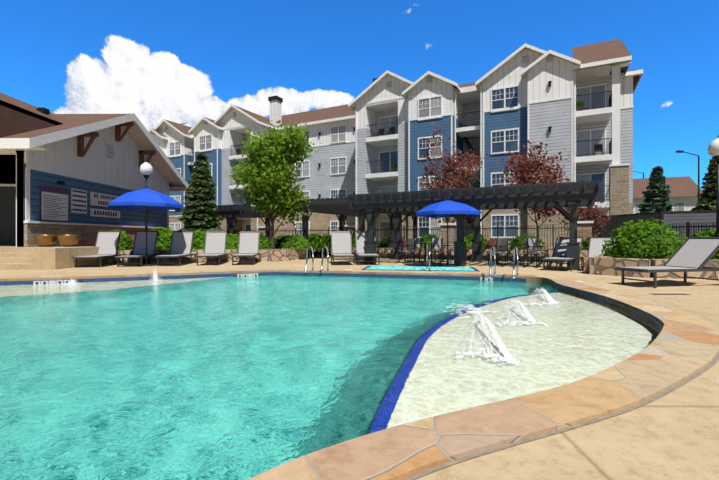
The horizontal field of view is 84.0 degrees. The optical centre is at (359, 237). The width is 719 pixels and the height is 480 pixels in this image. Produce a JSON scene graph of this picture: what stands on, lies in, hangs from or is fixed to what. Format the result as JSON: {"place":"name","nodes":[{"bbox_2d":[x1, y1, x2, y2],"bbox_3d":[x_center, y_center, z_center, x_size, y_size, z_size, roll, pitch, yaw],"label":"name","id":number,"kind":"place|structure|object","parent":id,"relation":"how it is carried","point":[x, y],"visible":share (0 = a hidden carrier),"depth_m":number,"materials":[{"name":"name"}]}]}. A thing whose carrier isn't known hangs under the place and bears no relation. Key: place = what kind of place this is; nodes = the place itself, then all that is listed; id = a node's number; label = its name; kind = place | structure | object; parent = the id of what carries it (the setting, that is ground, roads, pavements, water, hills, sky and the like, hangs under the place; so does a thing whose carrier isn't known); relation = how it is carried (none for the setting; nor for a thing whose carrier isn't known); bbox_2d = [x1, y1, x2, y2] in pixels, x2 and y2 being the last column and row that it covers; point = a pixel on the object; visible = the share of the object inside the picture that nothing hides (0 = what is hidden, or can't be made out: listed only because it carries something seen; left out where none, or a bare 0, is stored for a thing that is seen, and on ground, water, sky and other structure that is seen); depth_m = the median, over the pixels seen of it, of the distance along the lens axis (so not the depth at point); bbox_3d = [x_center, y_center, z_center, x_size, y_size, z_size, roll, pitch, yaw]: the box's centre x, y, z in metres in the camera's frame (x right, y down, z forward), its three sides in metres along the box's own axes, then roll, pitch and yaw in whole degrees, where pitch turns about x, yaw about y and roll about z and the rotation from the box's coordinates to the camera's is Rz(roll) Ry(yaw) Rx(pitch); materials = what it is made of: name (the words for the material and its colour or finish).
{"place":"outdoors","nodes":[
{"label":"outdoors","id":0,"kind":"place"},
{"bbox_2d":[0,256,718,479],"bbox_3d":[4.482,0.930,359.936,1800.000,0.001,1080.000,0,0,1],"label":"deck","id":1,"kind":"structure","parent":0,"point":[673,435],"depth_m":1.95,"materials":[{"name":"concrete"}]},
{"bbox_2d":[0,245,106,269],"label":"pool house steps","id":2,"kind":"structure","parent":1,"relation":"on","point":[13,257],"depth_m":11.95,"materials":[{"name":"beige stone"}]},
{"bbox_2d":[0,92,188,246],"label":"pool house","id":3,"kind":"structure","parent":1,"relation":"on","point":[70,174],"depth_m":15.57,"materials":[{"name":"wood"}]},
{"bbox_2d":[34,228,57,246],"bbox_3d":[-10.492,-0.008,13.397,0.660,0.635,0.660,0,0,1],"label":"planter bowl","id":4,"kind":"object","parent":3,"relation":"on","point":[50,240],"visible":0.98,"depth_m":13.20,"materials":[{"name":"brown metal"}]},
{"bbox_2d":[57,231,80,246],"bbox_3d":[-9.742,0.003,13.388,0.661,0.613,0.660,0,0,1],"label":"planter bowl","id":5,"kind":"object","parent":3,"relation":"on","point":[66,240],"visible":1,"depth_m":13.19,"materials":[{"name":"brown metal"}]},
{"bbox_2d":[72,231,126,267],"bbox_3d":[-8.540,0.348,13.228,0.735,1.163,1.985,0,0,-7],"label":"lounger","id":6,"kind":"object","parent":1,"relation":"on","point":[107,243],"visible":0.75,"depth_m":13.56,"materials":[{"name":"white fabric"}]},
{"bbox_2d":[115,231,162,266],"bbox_3d":[-7.405,0.348,13.517,0.735,1.163,1.985,0,0,-6],"label":"lounger","id":7,"kind":"object","parent":1,"relation":"on","point":[139,248],"visible":0.9,"depth_m":13.85,"materials":[{"name":"white fabric"}]},
{"bbox_2d":[108,184,183,265],"bbox_3d":[-7.025,-0.420,13.184,2.131,2.700,2.131,0,0,12],"label":"umbrella","id":8,"kind":"object","parent":1,"relation":"on","point":[146,198],"visible":0.96,"depth_m":12.72,"materials":[{"name":"fabric"}]},
{"bbox_2d":[140,159,152,263],"bbox_3d":[-7.582,-0.925,14.211,0.430,3.710,0.419,0,0,1],"label":"lamp post","id":9,"kind":"object","parent":1,"relation":"on","point":[146,170],"visible":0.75,"depth_m":14.13,"materials":[{"name":"black metal"}]},
{"bbox_2d":[155,231,197,265],"bbox_3d":[-6.279,0.348,13.815,0.735,1.163,1.985,0,0,-5],"label":"lounger","id":10,"kind":"object","parent":1,"relation":"on","point":[181,244],"visible":1,"depth_m":14.14,"materials":[{"name":"white fabric"}]},
{"bbox_2d":[196,231,228,265],"bbox_3d":[-5.165,0.348,14.121,0.735,1.163,1.985,0,0,-9],"label":"lounger","id":11,"kind":"object","parent":1,"relation":"on","point":[215,244],"visible":1,"depth_m":14.46,"materials":[{"name":"white fabric"}]},
{"bbox_2d":[175,204,278,240],"bbox_3d":[-7.127,-0.345,22.195,4.300,2.550,3.900,0,0,28],"label":"pergola","id":12,"kind":"object","parent":1,"relation":"on","point":[230,214],"visible":0.4,"depth_m":20.53,"materials":[{"name":"paint"}]},
{"bbox_2d":[231,231,260,264],"bbox_3d":[-4.026,0.348,14.333,0.735,1.163,1.985,0,0,-7],"label":"lounger","id":13,"kind":"object","parent":1,"relation":"on","point":[248,244],"visible":1,"depth_m":14.67,"materials":[{"name":"white fabric"}]},
{"bbox_2d":[304,245,313,272],"bbox_3d":[-1.366,0.573,10.880,0.090,0.723,0.610,0,0,15],"label":"handrail","id":14,"kind":"object","parent":1,"relation":"on","point":[305,271],"visible":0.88,"depth_m":10.77,"materials":[{"name":"metal"}]},
{"bbox_2d":[0,272,662,331],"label":"pool tile border","id":15,"kind":"object","parent":1,"relation":"in","point":[650,322],"visible":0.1,"depth_m":9.63,"materials":[{"name":"blue tile"}]},
{"bbox_2d":[33,273,492,283],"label":"depth marker tiles","id":16,"kind":"object","parent":15,"relation":"attached to","point":[250,274],"visible":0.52,"depth_m":9.19,"materials":[{"name":"tile"}]},
{"bbox_2d":[320,245,328,272],"bbox_3d":[-0.938,0.573,10.774,0.090,0.723,0.610,0,0,15],"label":"handrail","id":17,"kind":"object","parent":15,"relation":"on","point":[327,259],"visible":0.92,"depth_m":10.89,"materials":[{"name":"metal"}]},
{"bbox_2d":[0,275,659,479],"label":"pool water","id":18,"kind":"structure","parent":15,"relation":"in","point":[230,378],"depth_m":3.32,"materials":[{"name":"teal liquid"}]},
{"bbox_2d":[56,279,84,285],"bbox_3d":[-6.394,0.969,8.886,0.541,0.161,0.546,0,0,26],"label":"water fountain jet","id":19,"kind":"object","parent":18,"relation":"on","point":[72,282],"visible":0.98,"depth_m":8.87,"materials":[{"name":"liquid"}]},
{"bbox_2d":[148,268,161,281],"bbox_3d":[-4.866,0.884,9.564,0.480,0.328,0.611,0,0,38],"label":"water fountain jet","id":20,"kind":"object","parent":18,"relation":"on","point":[155,277],"visible":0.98,"depth_m":9.56,"materials":[{"name":"liquid"}]},
{"bbox_2d":[443,301,495,317],"bbox_3d":[1.520,0.989,5.755,0.755,0.094,1.368,0,0,1],"label":"water splash","id":21,"kind":"object","parent":18,"relation":"on","point":[474,308],"visible":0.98,"depth_m":5.65,"materials":[{"name":"white liquid"}]},
{"bbox_2d":[0,269,718,479],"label":"pool coping","id":22,"kind":"object","parent":15,"relation":"on","point":[681,349],"visible":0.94,"depth_m":2.10,"materials":[{"name":"beige stone"}]},
{"bbox_2d":[455,312,519,364],"bbox_3d":[1.241,0.982,4.086,0.530,0.296,1.701,0,0,13],"label":"water jet","id":23,"kind":"object","parent":15,"relation":"on","point":[497,337],"visible":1,"depth_m":3.71,"materials":[{"name":"liquid"}]},
{"bbox_2d":[511,246,517,277],"bbox_3d":[3.648,0.563,9.343,0.090,0.743,0.610,0,0,31],"label":"handrail","id":24,"kind":"object","parent":15,"relation":"on","point":[514,261],"visible":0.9,"depth_m":9.23,"materials":[{"name":"metal"}]},
{"bbox_2d":[494,297,548,326],"bbox_3d":[2.139,0.976,5.139,0.634,0.308,1.508,0,0,33],"label":"water jet","id":25,"kind":"object","parent":15,"relation":"on","point":[527,313],"visible":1,"depth_m":5.07,"materials":[{"name":"liquid"}]},
{"bbox_2d":[523,287,560,304],"bbox_3d":[3.033,0.986,6.483,0.524,0.287,1.256,0,0,36],"label":"water jet","id":26,"kind":"object","parent":15,"relation":"on","point":[548,297],"visible":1,"depth_m":6.48,"materials":[{"name":"liquid"}]},
{"bbox_2d":[331,231,354,264],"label":"lounger","id":27,"kind":"object","parent":1,"relation":"on","point":[341,244],"visible":1,"depth_m":14.58,"materials":[{"name":"white fabric"}]},
{"bbox_2d":[293,197,418,260],"bbox_3d":[0.339,-0.345,19.777,4.100,2.550,7.700,0,0,28],"label":"pergola","id":28,"kind":"object","parent":1,"relation":"on","point":[342,208],"visible":0.5,"depth_m":17.92,"materials":[{"name":"paint"}]},
{"bbox_2d":[355,231,379,264],"bbox_3d":[0.255,0.348,14.333,0.735,1.163,1.985,0,0,-4],"label":"lounger","id":29,"kind":"object","parent":1,"relation":"on","point":[361,237],"visible":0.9,"depth_m":14.64,"materials":[{"name":"white fabric"}]},
{"bbox_2d":[148,39,642,248],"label":"apartment building","id":30,"kind":"structure","parent":1,"relation":"on","point":[578,106],"depth_m":30.63,"materials":[{"name":"grey"}]},
{"bbox_2d":[398,238,414,262],"bbox_3d":[1.728,0.480,14.648,0.440,0.900,0.484,0,0,-28],"label":"chair","id":31,"kind":"object","parent":1,"relation":"on","point":[410,243],"visible":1,"depth_m":14.70,"materials":[{"name":"metal"}]},
{"bbox_2d":[404,238,419,260],"bbox_3d":[2.081,0.480,15.797,0.484,0.900,0.440,0,0,-28],"label":"chair","id":32,"kind":"object","parent":1,"relation":"on","point":[417,240],"visible":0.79,"depth_m":15.70,"materials":[{"name":"metal"}]},
{"bbox_2d":[107,230,718,278],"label":"planter walls","id":33,"kind":"structure","parent":1,"relation":"on","point":[600,265],"depth_m":14.82,"materials":[{"name":"beige stone"}]},
{"bbox_2d":[415,243,430,262],"bbox_3d":[2.479,0.565,15.046,1.100,0.730,1.100,0,0,1],"label":"table","id":34,"kind":"object","parent":1,"relation":"on","point":[424,261],"visible":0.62,"depth_m":15.01,"materials":[{"name":"metal"}]},
{"bbox_2d":[426,243,430,270],"bbox_3d":[1.931,0.543,11.250,0.090,0.783,0.610,0,0,1],"label":"spa handrail","id":35,"kind":"object","parent":1,"relation":"on","point":[428,244],"visible":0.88,"depth_m":11.39,"materials":[{"name":"metal"}]},
{"bbox_2d":[431,238,448,263],"bbox_3d":[2.877,0.480,14.295,0.484,0.900,0.440,0,0,-28],"label":"chair","id":36,"kind":"object","parent":1,"relation":"on","point":[435,243],"visible":0.85,"depth_m":14.42,"materials":[{"name":"metal"}]},
{"bbox_2d":[435,238,450,261],"bbox_3d":[3.230,0.480,15.444,0.440,0.900,0.484,0,0,-28],"label":"chair","id":37,"kind":"object","parent":1,"relation":"on","point":[443,250],"visible":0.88,"depth_m":15.28,"materials":[{"name":"metal"}]},
{"bbox_2d":[416,196,480,266],"bbox_3d":[2.800,-0.200,12.679,1.946,2.260,1.946,0,0,12],"label":"umbrella","id":38,"kind":"object","parent":1,"relation":"on","point":[447,208],"visible":0.92,"depth_m":12.13,"materials":[{"name":"blue fabric"},{"name":"dark metal"}]},
{"bbox_2d":[224,221,715,249],"bbox_3d":[0.158,0.055,22.825,51.172,1.750,5.381,0,0,33],"label":"metal fence","id":39,"kind":"object","parent":1,"relation":"on","point":[584,229],"visible":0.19,"depth_m":19.54,"materials":[{"name":"metal"}]},
{"bbox_2d":[347,180,600,269],"bbox_3d":[3.917,-0.305,14.234,7.800,2.470,4.000,0,0,28],"label":"pergola","id":40,"kind":"object","parent":1,"relation":"on","point":[572,196],"visible":1,"depth_m":12.99,"materials":[{"name":"paint"}]},
{"bbox_2d":[488,246,495,276],"bbox_3d":[3.211,0.563,9.649,0.090,0.743,0.610,0,0,31],"label":"handrail","id":41,"kind":"object","parent":1,"relation":"on","point":[491,261],"visible":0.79,"depth_m":9.50,"materials":[{"name":"metal"}]},
{"bbox_2d":[488,238,505,263],"bbox_3d":[4.914,0.480,14.308,0.484,0.900,0.440,0,0,-28],"label":"chair","id":42,"kind":"object","parent":1,"relation":"on","point":[498,251],"visible":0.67,"depth_m":14.09,"materials":[{"name":"metal"}]},
{"bbox_2d":[488,238,507,265],"bbox_3d":[4.561,0.480,13.159,0.440,0.900,0.484,0,0,-28],"label":"chair","id":43,"kind":"object","parent":1,"relation":"on","point":[502,244],"visible":0.98,"depth_m":13.20,"materials":[{"name":"metal"}]},
{"bbox_2d":[344,269,690,294],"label":"deck fittings","id":44,"kind":"object","parent":1,"relation":"on","point":[582,281],"visible":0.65,"depth_m":6.48,"materials":[{"name":"metal"}]},
{"bbox_2d":[508,243,526,264],"bbox_3d":[5.312,0.565,13.557,1.100,0.730,1.100,0,0,1],"label":"table","id":45,"kind":"object","parent":1,"relation":"on","point":[515,244],"visible":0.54,"depth_m":13.40,"materials":[{"name":"metal"}]},
{"bbox_2d":[523,238,542,264],"bbox_3d":[6.063,0.480,13.955,0.440,0.900,0.484,0,0,-28],"label":"chair","id":46,"kind":"object","parent":1,"relation":"on","point":[525,246],"visible":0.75,"depth_m":13.97,"materials":[{"name":"metal"}]},
{"bbox_2d":[527,238,547,266],"bbox_3d":[5.710,0.480,12.806,0.484,0.900,0.440,0,0,-28],"label":"chair","id":47,"kind":"object","parent":1,"relation":"on","point":[532,244],"visible":0.98,"depth_m":12.91,"materials":[{"name":"metal"}]},
{"bbox_2d":[542,237,583,270],"bbox_3d":[6.039,0.458,11.807,0.735,0.944,1.985,0,0,39],"label":"lounger","id":48,"kind":"object","parent":1,"relation":"on","point":[560,251],"visible":0.75,"depth_m":12.15,"materials":[{"name":"white fabric"}]},
{"bbox_2d":[582,237,614,270],"bbox_3d":[6.995,0.458,11.575,0.735,0.944,1.985,0,0,36],"label":"lounger","id":49,"kind":"object","parent":1,"relation":"on","point":[595,247],"visible":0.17,"depth_m":12.11,"materials":[{"name":"white fabric"}]},
{"bbox_2d":[637,166,673,212],"bbox_3d":[20.265,-1.676,27.250,3.429,6.371,3.562,0,0,1],"label":"blue conifer","id":50,"kind":"object","parent":1,"relation":"on","point":[656,195],"visible":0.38,"depth_m":26.88,"materials":[{"name":"green plant"}]},
{"bbox_2d":[615,237,718,287],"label":"lounger","id":51,"kind":"object","parent":1,"relation":"on","point":[693,254],"visible":1,"depth_m":7.83,"materials":[{"name":"grey fabric"}]},
{"bbox_2d":[676,150,699,210],"bbox_3d":[28.151,-3.210,34.166,2.800,8.280,0.280,0,0,-19],"label":"street lamp","id":52,"kind":"object","parent":1,"relation":"on","point":[679,151],"visible":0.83,"depth_m":34.53,"materials":[{"name":"metal"}]},
{"bbox_2d":[690,157,716,210],"bbox_3d":[24.844,-2.161,27.688,4.091,7.483,4.062,0,0,1],"label":"evergreen tree","id":53,"kind":"object","parent":1,"relation":"on","point":[707,199],"visible":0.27,"depth_m":27.63,"materials":[{"name":"green plant"}]},
{"bbox_2d":[707,134,718,236],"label":"lamp post","id":54,"kind":"object","parent":1,"relation":"on","point":[713,149],"visible":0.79,"depth_m":10.13,"materials":[{"name":"black metal"}]},
{"bbox_2d":[361,266,479,271],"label":"spa water","id":55,"kind":"structure","parent":0,"point":[409,268],"depth_m":11.79,"materials":[{"name":"liquid"}]},
{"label":"planting bed","id":56,"kind":"object","parent":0,"visible":0},
{"bbox_2d":[110,229,133,249],"bbox_3d":[-9.474,0.115,15.496,1.412,0.904,1.289,0,0,1],"label":"shrub","id":57,"kind":"object","parent":56,"relation":"on","point":[125,242],"visible":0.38,"depth_m":15.36,"materials":[{"name":"green plant"}]},
{"bbox_2d":[151,227,172,249],"bbox_3d":[-7.870,0.064,15.966,1.531,1.014,1.387,0,0,1],"label":"shrub","id":58,"kind":"object","parent":56,"relation":"on","point":[164,238],"visible":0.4,"depth_m":15.56,"materials":[{"name":"green plant"}]},
{"bbox_2d":[192,230,205,249],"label":"shrub","id":59,"kind":"object","parent":56,"relation":"on","point":[198,240],"visible":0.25,"depth_m":15.61,"materials":[{"name":"green plant"}]},
{"bbox_2d":[177,153,224,233],"bbox_3d":[-6.939,-1.432,17.700,2.427,4.618,2.460,0,0,-36],"label":"conifer","id":60,"kind":"object","parent":56,"relation":"on","point":[200,208],"visible":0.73,"depth_m":17.31,"materials":[{"name":"green plant"}]},
{"bbox_2d":[226,233,238,248],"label":"shrub","id":61,"kind":"object","parent":56,"relation":"on","point":[232,241],"visible":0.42,"depth_m":15.94,"materials":[{"name":"green plant"}]},
{"bbox_2d":[259,236,275,248],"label":"shrub","id":62,"kind":"object","parent":56,"relation":"on","point":[265,242],"visible":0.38,"depth_m":16.33,"materials":[{"name":"green plant"}]},
{"bbox_2d":[226,120,320,248],"bbox_3d":[-3.494,-2.125,16.684,3.603,5.354,3.570,0,0,28],"label":"green tree","id":63,"kind":"object","parent":56,"relation":"on","point":[271,163],"visible":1,"depth_m":16.04,"materials":[{"name":"green plant"}]},
{"bbox_2d":[274,235,283,245],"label":"hedge shrub","id":64,"kind":"object","parent":56,"relation":"on","point":[276,238],"visible":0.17,"depth_m":24.10,"materials":[{"name":"green plant"}]},
{"bbox_2d":[275,235,288,248],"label":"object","id":65,"kind":"object","parent":56,"relation":"on","point":[278,241],"visible":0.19,"depth_m":18.95,"materials":[{"name":"green plant"}]},
{"bbox_2d":[278,234,311,250],"bbox_3d":[-2.755,0.203,17.090,1.497,0.738,1.321,0,0,1],"label":"shrub","id":66,"kind":"object","parent":56,"relation":"on","point":[297,242],"visible":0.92,"depth_m":16.74,"materials":[{"name":"green plant"}]},
{"bbox_2d":[308,233,330,249],"bbox_3d":[-2.035,0.187,18.297,1.426,0.772,1.304,0,0,1],"label":"shrub","id":67,"kind":"object","parent":56,"relation":"on","point":[318,242],"visible":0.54,"depth_m":17.92,"materials":[{"name":"green plant"}]},
{"bbox_2d":[323,233,330,249],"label":"shrub","id":68,"kind":"object","parent":56,"relation":"on","point":[328,238],"visible":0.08,"depth_m":19.23,"materials":[{"name":"green plant"}]},
{"bbox_2d":[351,233,355,243],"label":"shrub","id":69,"kind":"object","parent":56,"relation":"on","point":[353,238],"visible":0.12,"depth_m":20.65,"materials":[{"name":"green plant"}]},
{"bbox_2d":[378,234,406,247],"bbox_3d":[1.762,0.175,21.045,1.611,0.844,1.167,0,0,1],"label":"hedge shrub","id":70,"kind":"object","parent":56,"relation":"on","point":[384,244],"visible":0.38,"depth_m":20.79,"materials":[{"name":"green plant"}]},
{"bbox_2d":[420,234,444,247],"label":"hedge shrub","id":71,"kind":"object","parent":56,"relation":"on","point":[425,238],"visible":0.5,"depth_m":19.95,"materials":[{"name":"green plant"}]},
{"bbox_2d":[411,122,490,224],"bbox_3d":[5.144,-2.745,23.125,4.528,7.358,4.752,0,0,1],"label":"plum tree","id":72,"kind":"object","parent":56,"relation":"on","point":[450,169],"visible":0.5,"depth_m":22.41,"materials":[{"name":"red plant"}]},
{"bbox_2d":[464,238,471,248],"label":"shrub","id":73,"kind":"object","parent":56,"relation":"on","point":[468,245],"visible":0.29,"depth_m":17.64,"materials":[{"name":"green plant"}]},
{"bbox_2d":[464,233,487,248],"bbox_3d":[5.552,0.173,19.238,1.370,0.837,1.197,0,0,1],"label":"hedge shrub","id":74,"kind":"object","parent":56,"relation":"on","point":[482,238],"visible":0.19,"depth_m":18.96,"materials":[{"name":"green plant"}]},
{"bbox_2d":[484,239,495,248],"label":"shrub","id":75,"kind":"object","parent":56,"relation":"on","point":[491,242],"visible":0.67,"depth_m":17.29,"materials":[{"name":"red plant"}]},
{"bbox_2d":[508,234,544,249],"bbox_3d":[7.569,0.210,18.134,1.623,0.764,1.182,0,0,1],"label":"hedge shrub","id":76,"kind":"object","parent":56,"relation":"on","point":[518,239],"visible":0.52,"depth_m":17.98,"materials":[{"name":"green plant"}]},
{"bbox_2d":[517,242,540,249],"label":"shrub","id":77,"kind":"object","parent":56,"relation":"on","point":[521,247],"visible":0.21,"depth_m":16.12,"materials":[{"name":"green plant"}]},
{"bbox_2d":[496,140,569,237],"bbox_3d":[9.079,-2.088,21.048,3.721,6.042,4.695,0,0,22],"label":"plum tree","id":78,"kind":"object","parent":56,"relation":"on","point":[531,167],"visible":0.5,"depth_m":20.82,"materials":[{"name":"red plant"}]},
{"bbox_2d":[557,201,614,236],"bbox_3d":[10.803,-0.585,19.083,2.527,3.032,1.844,0,0,27],"label":"plum tree","id":79,"kind":"object","parent":56,"relation":"on","point":[595,218],"visible":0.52,"depth_m":18.80,"materials":[{"name":"red plant"}]},
{"bbox_2d":[582,236,596,249],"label":"hedge shrub","id":80,"kind":"object","parent":56,"relation":"on","point":[585,243],"visible":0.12,"depth_m":16.80,"materials":[{"name":"green plant"}]},
{"bbox_2d":[601,217,687,258],"bbox_3d":[7.762,0.027,10.857,2.189,1.145,1.942,0,0,1],"label":"shrub","id":81,"kind":"object","parent":56,"relation":"on","point":[647,241],"visible":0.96,"depth_m":10.41,"materials":[{"name":"green plant"}]},
{"bbox_2d":[598,210,715,243],"bbox_3d":[13.338,-0.120,18.566,1.461,2.100,5.574,0,0,-25],"label":"board fence","id":82,"kind":"object","parent":56,"relation":"on","point":[703,217],"visible":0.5,"depth_m":17.21,"materials":[{"name":"wood"}]},
{"bbox_2d":[633,176,702,213],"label":"house","id":83,"kind":"structure","parent":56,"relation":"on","point":[683,196],"depth_m":45.65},
{"bbox_2d":[691,228,718,259],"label":"shrub","id":84,"kind":"object","parent":56,"relation":"on","point":[707,233],"visible":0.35,"depth_m":10.36,"materials":[{"name":"green plant"}]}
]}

